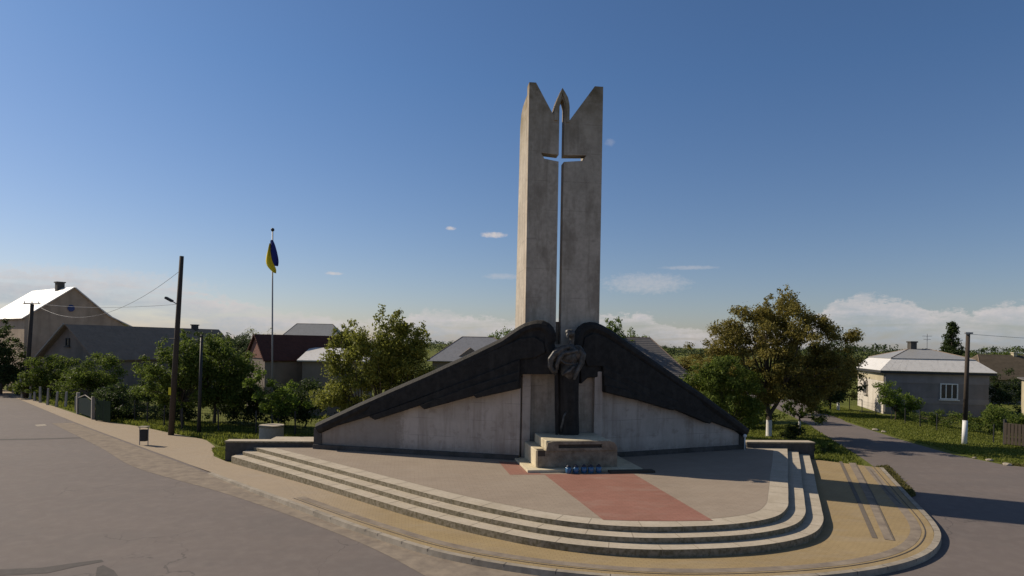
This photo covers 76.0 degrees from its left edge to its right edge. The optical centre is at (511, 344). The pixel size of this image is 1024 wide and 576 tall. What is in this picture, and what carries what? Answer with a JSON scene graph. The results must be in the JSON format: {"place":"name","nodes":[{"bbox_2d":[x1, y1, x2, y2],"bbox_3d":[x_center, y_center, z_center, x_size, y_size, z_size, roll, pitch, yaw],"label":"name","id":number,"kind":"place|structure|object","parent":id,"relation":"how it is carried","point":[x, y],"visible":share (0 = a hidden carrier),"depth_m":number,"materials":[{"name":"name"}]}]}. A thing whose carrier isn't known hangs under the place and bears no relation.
{"place":"outdoors","nodes":[
{"label":"outdoors","id":0,"kind":"place"},
{"bbox_2d":[3,389,933,575],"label":"pavement","id":1,"kind":"structure","parent":0,"point":[845,534],"depth_m":19.69,"materials":[{"name":"beige concrete"}]},
{"bbox_2d":[138,426,149,444],"bbox_3d":[-18.862,4.689,33.571,0.474,0.978,0.340,1,0,0],"label":"litter bin","id":2,"kind":"object","parent":1,"relation":"on","point":[143,434],"visible":1,"depth_m":33.45,"materials":[{"name":"metal"}]},
{"bbox_2d":[164,256,183,434],"bbox_3d":[-19.213,0.176,37.168,0.899,10.404,0.509,1,0,0],"label":"utility pole","id":3,"kind":"object","parent":1,"relation":"on","point":[172,391],"visible":0.97,"depth_m":37.15,"materials":[{"name":"brown wood"}]},
{"bbox_2d":[35,303,175,307],"bbox_3d":[-30.726,-2.964,47.583,31.230,1.004,0.020,1,0,41],"label":"overhead wire","id":4,"kind":"object","parent":3,"relation":"attached to","point":[109,307],"visible":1,"depth_m":45.08,"materials":[{"name":"grey metal"}]},
{"bbox_2d":[297,466,920,572],"bbox_3d":[6.205,5.454,21.269,25.104,0.005,10.738,1,0,-18],"label":"pavement border","id":5,"kind":"object","parent":1,"relation":"on","point":[912,538],"visible":1,"depth_m":16.93,"materials":[{"name":"grey concrete"}]},
{"bbox_2d":[869,469,900,503],"bbox_3d":[14.778,5.591,26.122,0.118,0.001,6.987,1,0,21],"label":"drain channel","id":6,"kind":"object","parent":5,"relation":"on","point":[885,488],"visible":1,"depth_m":25.20,"materials":[{"name":"stone"}]},
{"bbox_2d":[294,467,925,573],"bbox_3d":[6.234,5.452,21.113,25.295,0.007,10.653,1,0,-18],"label":"pavement seam","id":7,"kind":"object","parent":1,"relation":"on","point":[672,573],"visible":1,"depth_m":16.84,"materials":[{"name":"grey concrete"}]},
{"bbox_2d":[839,461,876,537],"bbox_3d":[13.046,5.564,25.023,0.154,0.001,13.810,1,0,23],"label":"drain channel","id":8,"kind":"object","parent":1,"relation":"on","point":[867,521],"visible":1,"depth_m":22.68,"materials":[{"name":"concrete"}]},
{"bbox_2d":[849,463,892,539],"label":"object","id":9,"kind":"object","parent":1,"relation":"on","point":[875,511],"visible":1,"depth_m":22.71,"materials":[{"name":"grey concrete"}]},
{"bbox_2d":[855,463,894,539],"bbox_3d":[13.556,5.568,24.776,0.108,0.001,13.720,1,0,24],"label":"drain channel","id":10,"kind":"object","parent":1,"relation":"on","point":[877,504],"visible":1,"depth_m":22.41,"materials":[{"name":"concrete"}]},
{"bbox_2d":[0,393,1023,575],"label":"road","id":11,"kind":"structure","parent":0,"point":[69,501],"depth_m":20.40,"materials":[{"name":"grey asphalt"}]},
{"bbox_2d":[0,437,80,439],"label":"road patch","id":12,"kind":"object","parent":11,"relation":"on","point":[39,438],"visible":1,"depth_m":35.14,"materials":[{"name":"grey asphalt"}]},
{"bbox_2d":[0,560,103,575],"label":"road patch","id":13,"kind":"object","parent":11,"relation":"on","point":[19,571],"visible":1,"depth_m":15.41,"materials":[{"name":"grey asphalt"}]},
{"bbox_2d":[96,565,117,575],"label":"road patch","id":14,"kind":"object","parent":11,"relation":"on","point":[102,570],"visible":1,"depth_m":15.35,"materials":[{"name":"grey asphalt"}]},
{"bbox_2d":[52,423,536,575],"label":"gutter","id":15,"kind":"object","parent":11,"relation":"on","point":[157,464],"visible":0.92,"depth_m":22.92,"materials":[{"name":"grey concrete"}]},
{"bbox_2d":[208,467,941,575],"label":"kerb","id":16,"kind":"structure","parent":11,"relation":"on","point":[931,550],"depth_m":16.95,"materials":[{"name":"concrete"}]},
{"bbox_2d":[0,0,1023,353],"label":"sky","id":17,"kind":"structure","parent":0,"point":[864,159],"materials":[{"name":"blue"}]},
{"bbox_2d":[3,344,1023,466],"bbox_3d":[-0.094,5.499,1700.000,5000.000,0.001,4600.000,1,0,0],"label":"ground","id":18,"kind":"structure","parent":0,"point":[788,419],"depth_m":47.93,"materials":[{"name":"green plant"}]},
{"bbox_2d":[0,318,26,393],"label":"garden tree","id":19,"kind":"object","parent":18,"relation":"on","point":[9,369],"visible":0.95,"depth_m":61.86,"materials":[{"name":"green plant"}]},
{"bbox_2d":[7,374,46,394],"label":"bush","id":20,"kind":"object","parent":18,"relation":"on","point":[11,385],"visible":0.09,"depth_m":60.57,"materials":[{"name":"green plant"}]},
{"bbox_2d":[29,385,31,398],"bbox_3d":[-41.753,4.062,56.809,0.170,1.650,0.150,1,0,0],"label":"fence post","id":21,"kind":"object","parent":18,"relation":"on","point":[30,395],"visible":0.44,"depth_m":56.74,"materials":[{"name":"grey concrete"}]},
{"bbox_2d":[23,301,40,397],"bbox_3d":[-42.499,0.536,58.000,1.450,8.696,0.375,1,0,0],"label":"utility pole","id":22,"kind":"object","parent":18,"relation":"on","point":[29,338],"visible":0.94,"depth_m":57.87,"materials":[{"name":"brown wood"}]},
{"bbox_2d":[35,273,176,317],"bbox_3d":[-30.621,-3.177,47.582,31.206,2.400,0.021,1,0,41],"label":"overhead wire","id":23,"kind":"object","parent":22,"relation":"attached to","point":[116,309],"visible":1,"depth_m":43.79,"materials":[{"name":"grey metal"}]},
{"bbox_2d":[39,387,41,402],"bbox_3d":[-38.951,4.221,54.094,0.175,1.428,0.150,1,0,0],"label":"fence post","id":24,"kind":"object","parent":18,"relation":"on","point":[40,396],"visible":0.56,"depth_m":54.03,"materials":[{"name":"grey concrete"}]},
{"bbox_2d":[12,354,83,397],"bbox_3d":[-40.958,2.847,57.672,6.103,4.107,3.998,1,0,0],"label":"bush","id":25,"kind":"object","parent":18,"relation":"on","point":[42,378],"visible":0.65,"depth_m":57.00,"materials":[{"name":"green plant"}]},
{"bbox_2d":[46,388,49,404],"bbox_3d":[-37.147,4.245,52.435,0.200,1.442,0.150,1,0,0],"label":"fence post","id":26,"kind":"object","parent":18,"relation":"on","point":[48,394],"visible":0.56,"depth_m":52.38,"materials":[{"name":"grey concrete"}]},
{"bbox_2d":[55,392,58,406],"bbox_3d":[-35.584,4.348,51.215,0.235,1.289,0.150,1,0,0],"label":"fence post","id":27,"kind":"object","parent":18,"relation":"on","point":[56,400],"visible":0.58,"depth_m":51.15,"materials":[{"name":"grey concrete"}]},
{"bbox_2d":[0,281,130,386],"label":"gable house","id":28,"kind":"structure","parent":18,"relation":"on","point":[47,324],"depth_m":73.15,"materials":[{"name":"beige paint"}]},
{"bbox_2d":[68,305,74,311],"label":"window","id":29,"kind":"structure","parent":28,"relation":"in","point":[72,308],"depth_m":73.43,"materials":[{"name":"blue glass"}]},
{"bbox_2d":[64,392,67,406],"bbox_3d":[-34.193,4.323,50.211,0.215,1.385,0.150,1,0,0],"label":"fence post","id":30,"kind":"object","parent":18,"relation":"on","point":[66,399],"visible":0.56,"depth_m":50.15,"materials":[{"name":"grey concrete"}]},
{"bbox_2d":[76,392,94,419],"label":"garden gate","id":31,"kind":"structure","parent":18,"relation":"on","point":[84,406],"depth_m":45.05,"materials":[{"name":"grey metal"}]},
{"bbox_2d":[46,351,127,401],"bbox_3d":[-34.329,2.789,53.405,5.828,4.448,4.091,1,0,0],"label":"bush","id":32,"kind":"object","parent":18,"relation":"on","point":[83,378],"visible":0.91,"depth_m":53.10,"materials":[{"name":"green plant"}]},
{"bbox_2d":[95,399,110,421],"bbox_3d":[-26.531,4.347,42.558,1.986,1.500,0.132,1,0,33],"label":"panel fence","id":33,"kind":"object","parent":18,"relation":"on","point":[103,411],"visible":0.98,"depth_m":42.44,"materials":[{"name":"green metal"}]},
{"bbox_2d":[93,379,161,407],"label":"bush","id":34,"kind":"object","parent":18,"relation":"on","point":[142,382],"visible":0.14,"depth_m":49.85,"materials":[{"name":"green plant"}]},
{"bbox_2d":[8,388,258,445],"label":"grass","id":35,"kind":"structure","parent":18,"relation":"on","point":[216,436],"depth_m":39.67,"materials":[{"name":"green plant"}]},
{"bbox_2d":[34,323,235,397],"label":"long house","id":36,"kind":"structure","parent":18,"relation":"on","point":[129,345],"depth_m":62.03,"materials":[{"name":"grey paint"}]},
{"bbox_2d":[63,338,69,346],"bbox_3d":[-40.962,-0.153,60.316,0.700,0.845,0.180,1,0,22],"label":"window","id":37,"kind":"structure","parent":36,"relation":"in","point":[67,340],"depth_m":60.31,"materials":[{"name":"glass"}]},
{"bbox_2d":[89,382,246,423],"bbox_3d":[-23.048,3.739,43.701,11.080,2.946,3.218,1,0,6],"label":"bush","id":38,"kind":"object","parent":18,"relation":"on","point":[115,399],"visible":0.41,"depth_m":43.54,"materials":[{"name":"green plant"}]},
{"bbox_2d":[127,329,225,424],"bbox_3d":[-20.625,2.130,40.385,5.894,6.236,3.898,1,0,0],"label":"orchard tree","id":39,"kind":"object","parent":18,"relation":"on","point":[184,382],"visible":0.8,"depth_m":40.05,"materials":[{"name":"green plant"}]},
{"bbox_2d":[183,330,206,355],"bbox_3d":[-29.947,1.889,62.379,2.360,6.399,2.305,1,0,15],"label":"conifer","id":40,"kind":"object","parent":18,"relation":"on","point":[197,333],"visible":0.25,"depth_m":62.06,"materials":[{"name":"green plant"}]},
{"bbox_2d":[197,335,202,432],"bbox_3d":[-17.831,2.375,37.447,0.277,5.845,0.217,1,0,0],"label":"thin pole","id":41,"kind":"object","parent":18,"relation":"on","point":[200,390],"visible":0.81,"depth_m":37.38,"materials":[{"name":"metal"}]},
{"bbox_2d":[180,332,251,386],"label":"garden tree","id":42,"kind":"object","parent":18,"relation":"on","point":[241,342],"visible":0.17,"depth_m":67.40,"materials":[{"name":"green plant"}]},
{"bbox_2d":[178,332,267,423],"bbox_3d":[-18.553,2.216,41.690,5.190,6.135,4.505,1,0,-32],"label":"orchard tree","id":43,"kind":"object","parent":18,"relation":"on","point":[237,374],"visible":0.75,"depth_m":40.95,"materials":[{"name":"green plant"}]},
{"bbox_2d":[122,398,335,435],"bbox_3d":[-18.678,4.516,39.581,17.014,1.534,2.910,1,0,21],"label":"wire fence","id":44,"kind":"object","parent":18,"relation":"on","point":[133,404],"visible":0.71,"depth_m":38.10,"materials":[{"name":"grey metal"}]},
{"bbox_2d":[244,326,275,340],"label":"garden tree","id":45,"kind":"object","parent":18,"relation":"on","point":[251,330],"visible":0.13,"depth_m":71.33,"materials":[{"name":"green plant"}]},
{"bbox_2d":[224,439,313,460],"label":"wall","id":46,"kind":"structure","parent":18,"relation":"on","point":[233,447],"depth_m":29.69,"materials":[{"name":"concrete"}]},
{"bbox_2d":[258,423,283,438],"bbox_3d":[-12.919,4.830,35.174,1.312,1.000,1.312,1,0,0],"label":"well ring","id":47,"kind":"object","parent":18,"relation":"on","point":[269,431],"visible":0.82,"depth_m":34.66,"materials":[{"name":"grey concrete"}]},
{"bbox_2d":[271,228,273,423],"bbox_3d":[-14.656,-0.877,40.000,0.348,12.455,0.220,1,0,0],"label":"flagpole","id":48,"kind":"object","parent":18,"relation":"on","point":[272,229],"visible":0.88,"depth_m":39.96,"materials":[{"name":"grey metal"}]},
{"bbox_2d":[266,240,278,272],"bbox_3d":[-14.573,-5.329,39.797,0.809,2.019,0.186,1,0,0],"label":"flag","id":49,"kind":"object","parent":48,"relation":"attached to","point":[272,260],"visible":1,"depth_m":39.78,"materials":[{"name":"fabric"}]},
{"bbox_2d":[223,377,326,427],"bbox_3d":[-15.307,3.673,42.059,6.991,3.331,2.997,1,0,15],"label":"bush","id":50,"kind":"object","parent":18,"relation":"on","point":[250,409],"visible":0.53,"depth_m":41.49,"materials":[{"name":"green plant"}]},
{"bbox_2d":[242,367,314,423],"bbox_3d":[-13.873,3.368,39.104,4.234,3.991,2.595,1,0,0],"label":"sapling","id":51,"kind":"object","parent":18,"relation":"on","point":[279,405],"visible":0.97,"depth_m":38.64,"materials":[{"name":"green plant"}]},
{"bbox_2d":[245,334,342,413],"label":"brick house","id":52,"kind":"structure","parent":18,"relation":"on","point":[289,351],"depth_m":49.73,"materials":[{"name":"grey brick"}]},
{"bbox_2d":[283,323,339,335],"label":"barn","id":53,"kind":"structure","parent":18,"relation":"on","point":[311,329],"depth_m":93.49,"materials":[{"name":"grey paint"}]},
{"bbox_2d":[297,348,371,415],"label":"outbuilding","id":54,"kind":"structure","parent":18,"relation":"on","point":[311,365],"depth_m":48.31,"materials":[{"name":"grey paint"}]},
{"bbox_2d":[306,304,438,422],"bbox_3d":[-7.208,1.672,35.285,7.387,7.610,4.944,1,0,0],"label":"tree","id":55,"kind":"object","parent":18,"relation":"on","point":[382,371],"visible":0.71,"depth_m":34.51,"materials":[{"name":"green plant"}]},
{"bbox_2d":[427,336,497,368],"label":"hip roof house","id":56,"kind":"structure","parent":18,"relation":"on","point":[462,346],"depth_m":58.55,"materials":[{"name":"grey paint"}]},
{"bbox_2d":[488,326,514,338],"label":"garden tree","id":57,"kind":"object","parent":18,"relation":"on","point":[498,335],"visible":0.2,"depth_m":80.47,"materials":[{"name":"green plant"}]},
{"bbox_2d":[231,437,822,556],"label":"stepped platform","id":58,"kind":"structure","parent":18,"relation":"on","point":[730,502],"depth_m":21.30,"materials":[{"name":"concrete"}]},
{"bbox_2d":[313,377,521,459],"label":"wing wall","id":59,"kind":"structure","parent":58,"relation":"on","point":[487,427],"depth_m":28.15,"materials":[{"name":"grey concrete"}]},
{"bbox_2d":[515,82,602,456],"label":"memorial tower","id":60,"kind":"structure","parent":58,"relation":"on","point":[580,246],"depth_m":28.12,"materials":[{"name":"concrete"}]},
{"bbox_2d":[565,464,570,473],"bbox_3d":[2.134,4.714,24.772,0.228,0.330,0.228,1,0,0],"label":"grave candle","id":61,"kind":"object","parent":58,"relation":"on","point":[568,468],"visible":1,"depth_m":24.69,"materials":[{"name":"blue glass"}]},
{"bbox_2d":[573,464,578,473],"bbox_3d":[2.419,4.719,24.821,0.228,0.330,0.229,1,0,0],"label":"grave candle","id":62,"kind":"object","parent":58,"relation":"on","point":[575,469],"visible":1,"depth_m":24.74,"materials":[{"name":"blue glass"}]},
{"bbox_2d":[515,433,641,472],"bbox_3d":[2.579,4.317,26.648,4.570,1.145,3.080,1,0,-10],"label":"memorial stone","id":63,"kind":"object","parent":58,"relation":"on","point":[547,452],"visible":0.91,"depth_m":25.56,"materials":[{"name":"grey stone"}]},
{"bbox_2d":[315,320,748,436],"bbox_3d":[1.502,1.931,28.746,20.326,5.870,4.569,1,0,-6],"label":"winged sculpture","id":64,"kind":"object","parent":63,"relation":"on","point":[505,363],"visible":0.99,"depth_m":27.84,"materials":[{"name":"black stone"}]},
{"bbox_2d":[581,464,586,472],"bbox_3d":[2.732,4.724,24.895,0.228,0.330,0.228,1,0,0],"label":"grave candle","id":65,"kind":"object","parent":58,"relation":"on","point":[583,468],"visible":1,"depth_m":24.81,"materials":[{"name":"blue glass"}]},
{"bbox_2d":[588,464,593,472],"bbox_3d":[2.998,4.729,24.917,0.229,0.330,0.229,1,0,0],"label":"grave candle","id":66,"kind":"object","parent":58,"relation":"on","point":[590,468],"visible":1,"depth_m":24.83,"materials":[{"name":"blue glass"}]},
{"bbox_2d":[596,464,601,472],"bbox_3d":[3.305,4.734,24.985,0.229,0.330,0.229,1,0,0],"label":"grave candle","id":67,"kind":"object","parent":58,"relation":"on","point":[598,468],"visible":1,"depth_m":24.90,"materials":[{"name":"blue glass"}]},
{"bbox_2d":[602,392,745,456],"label":"wing wall","id":68,"kind":"structure","parent":58,"relation":"on","point":[631,427],"depth_m":29.48,"materials":[{"name":"grey concrete"}]},
{"bbox_2d":[212,424,864,465],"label":"grass","id":69,"kind":"structure","parent":18,"relation":"on","point":[812,434],"depth_m":38.15,"materials":[{"name":"green plant"}]},
{"bbox_2d":[603,316,634,340],"bbox_3d":[8.312,1.760,51.905,2.658,7.965,2.217,1,0,17],"label":"sapling","id":70,"kind":"object","parent":18,"relation":"on","point":[617,328],"visible":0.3,"depth_m":51.71,"materials":[{"name":"green plant"}]},
{"bbox_2d":[230,334,1023,359],"bbox_3d":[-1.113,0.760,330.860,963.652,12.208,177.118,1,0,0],"label":"wood","id":71,"kind":"object","parent":18,"relation":"on","point":[672,351],"visible":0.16,"depth_m":330.38,"materials":[{"name":"green plant"}]},
{"bbox_2d":[626,327,649,336],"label":"sapling","id":72,"kind":"object","parent":18,"relation":"on","point":[633,333],"visible":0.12,"depth_m":53.65,"materials":[{"name":"green plant"}]},
{"bbox_2d":[623,337,690,378],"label":"slate roof house","id":73,"kind":"structure","parent":18,"relation":"on","point":[650,347],"depth_m":51.00,"materials":[{"name":"grey paint"}]},
{"bbox_2d":[678,355,707,373],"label":"bush","id":74,"kind":"object","parent":18,"relation":"on","point":[684,363],"visible":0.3,"depth_m":50.13,"materials":[{"name":"green plant"}]},
{"bbox_2d":[679,355,767,429],"bbox_3d":[11.909,3.158,37.663,5.913,5.292,3.642,1,0,0],"label":"bush","id":75,"kind":"object","parent":18,"relation":"on","point":[712,380],"visible":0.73,"depth_m":37.16,"materials":[{"name":"green plant"}]},
{"bbox_2d":[703,365,787,410],"bbox_3d":[17.625,3.609,50.368,8.488,4.586,3.538,1,0,0],"label":"bush","id":76,"kind":"object","parent":18,"relation":"on","point":[751,395],"visible":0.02,"depth_m":49.59,"materials":[{"name":"green plant"}]},
{"bbox_2d":[723,403,787,427],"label":"bush","id":77,"kind":"object","parent":18,"relation":"on","point":[765,416],"visible":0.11,"depth_m":44.78,"materials":[{"name":"green plant"}]},
{"bbox_2d":[683,284,869,436],"bbox_3d":[16.360,1.061,40.232,11.196,9.637,6.981,1,0,-18],"label":"walnut tree","id":78,"kind":"object","parent":18,"relation":"on","point":[827,366],"visible":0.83,"depth_m":39.76,"materials":[{"name":"green plant"}]},
{"bbox_2d":[745,440,815,458],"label":"wall","id":79,"kind":"structure","parent":18,"relation":"on","point":[803,446],"depth_m":32.12,"materials":[{"name":"concrete"}]},
{"bbox_2d":[778,422,805,438],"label":"bush","id":80,"kind":"object","parent":18,"relation":"on","point":[792,431],"visible":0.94,"depth_m":39.86,"materials":[{"name":"green plant"}]},
{"bbox_2d":[780,400,833,427],"bbox_3d":[18.609,4.710,41.376,3.319,2.417,1.894,1,0,0],"label":"walnut tree","id":81,"kind":"object","parent":18,"relation":"on","point":[820,419],"visible":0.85,"depth_m":41.23,"materials":[{"name":"green plant"}]},
{"bbox_2d":[809,440,836,453],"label":"bush","id":82,"kind":"object","parent":18,"relation":"on","point":[820,448],"visible":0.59,"depth_m":34.81,"materials":[{"name":"green plant"}]},
{"bbox_2d":[781,344,867,413],"bbox_3d":[27.149,2.996,56.829,10.111,6.137,5.872,1,0,-31],"label":"bush","id":83,"kind":"object","parent":18,"relation":"on","point":[837,397],"visible":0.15,"depth_m":55.49,"materials":[{"name":"green plant"}]},
{"bbox_2d":[872,379,925,419],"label":"bush","id":84,"kind":"object","parent":18,"relation":"on","point":[896,401],"visible":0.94,"depth_m":51.65,"materials":[{"name":"green plant"}]},
{"bbox_2d":[849,398,994,442],"bbox_3d":[29.942,5.473,49.806,0.221,1.283,20.549,1,0,5],"label":"wire fence","id":85,"kind":"object","parent":18,"relation":"on","point":[920,418],"visible":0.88,"depth_m":47.64,"materials":[{"name":"green paint"}]},
{"bbox_2d":[856,334,996,416],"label":"hip roof house","id":86,"kind":"structure","parent":18,"relation":"on","point":[934,379],"depth_m":56.24,"materials":[{"name":"grey paint"}]},
{"bbox_2d":[863,380,867,394],"bbox_3d":[33.652,4.123,62.456,0.180,1.395,1.400,1,0,15],"label":"window","id":87,"kind":"structure","parent":86,"relation":"in","point":[865,392],"depth_m":62.41,"materials":[{"name":"white"}]},
{"bbox_2d":[939,383,959,400],"bbox_3d":[37.158,4.063,55.682,1.550,1.445,0.180,1,0,15],"label":"window","id":88,"kind":"structure","parent":86,"relation":"in","point":[947,391],"depth_m":55.73,"materials":[{"name":"white paint"}]},
{"bbox_2d":[894,406,985,431],"bbox_3d":[31.081,5.368,48.111,1.596,1.763,9.641,1,0,-4],"label":"bush","id":89,"kind":"object","parent":18,"relation":"on","point":[933,416],"visible":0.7,"depth_m":47.17,"materials":[{"name":"green plant"}]},
{"bbox_2d":[876,462,1023,498],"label":"dry grass","id":90,"kind":"structure","parent":18,"relation":"on","point":[902,483],"depth_m":27.84,"materials":[{"name":"green plant"}]},
{"bbox_2d":[939,321,964,355],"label":"conifer","id":91,"kind":"object","parent":18,"relation":"on","point":[950,344],"visible":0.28,"depth_m":83.67,"materials":[{"name":"green plant"}]},
{"bbox_2d":[961,332,972,443],"bbox_3d":[27.014,2.675,38.902,0.484,6.779,0.290,1,0,0],"label":"utility pole","id":92,"kind":"object","parent":18,"relation":"on","point":[965,400],"visible":0.94,"depth_m":38.80,"materials":[{"name":"brown wood"}]},
{"bbox_2d":[970,348,1010,355],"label":"distant tree","id":93,"kind":"object","parent":18,"relation":"on","point":[994,353],"visible":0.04,"depth_m":128.40,"materials":[{"name":"green plant"}]},
{"bbox_2d":[979,403,1013,433],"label":"bush","id":94,"kind":"object","parent":18,"relation":"on","point":[996,417],"visible":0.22,"depth_m":43.93,"materials":[{"name":"green plant"}]},
{"bbox_2d":[972,352,1023,404],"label":"brown roof house","id":95,"kind":"structure","parent":18,"relation":"on","point":[999,363],"depth_m":71.54,"materials":[{"name":"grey paint"}]},
{"bbox_2d":[980,404,1023,438],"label":"bush","id":96,"kind":"object","parent":18,"relation":"on","point":[988,415],"visible":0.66,"depth_m":41.02,"materials":[{"name":"green plant"}]},
{"bbox_2d":[989,368,1021,411],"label":"bush","id":97,"kind":"object","parent":18,"relation":"on","point":[999,396],"visible":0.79,"depth_m":59.59,"materials":[{"name":"green plant"}]},
{"bbox_2d":[995,347,1022,354],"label":"distant tree","id":98,"kind":"object","parent":18,"relation":"on","point":[1011,350],"visible":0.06,"depth_m":120.86,"materials":[{"name":"green plant"}]},
{"bbox_2d":[1003,419,1023,445],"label":"fence","id":99,"kind":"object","parent":18,"relation":"on","point":[1015,438],"depth_m":38.48,"materials":[{"name":"brown wood"}]},
{"bbox_2d":[1017,377,1023,415],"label":"outbuilding","id":100,"kind":"structure","parent":18,"relation":"on","point":[1022,398],"depth_m":53.38,"materials":[{"name":"beige paint"}]},
{"bbox_2d":[608,469,654,473],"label":"kerb slab","id":101,"kind":"structure","parent":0,"point":[632,471],"depth_m":25.07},
{"bbox_2d":[807,402,1023,464],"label":"grass","id":102,"kind":"structure","parent":0,"point":[899,427],"depth_m":42.75,"materials":[{"name":"green plant"}]}
]}

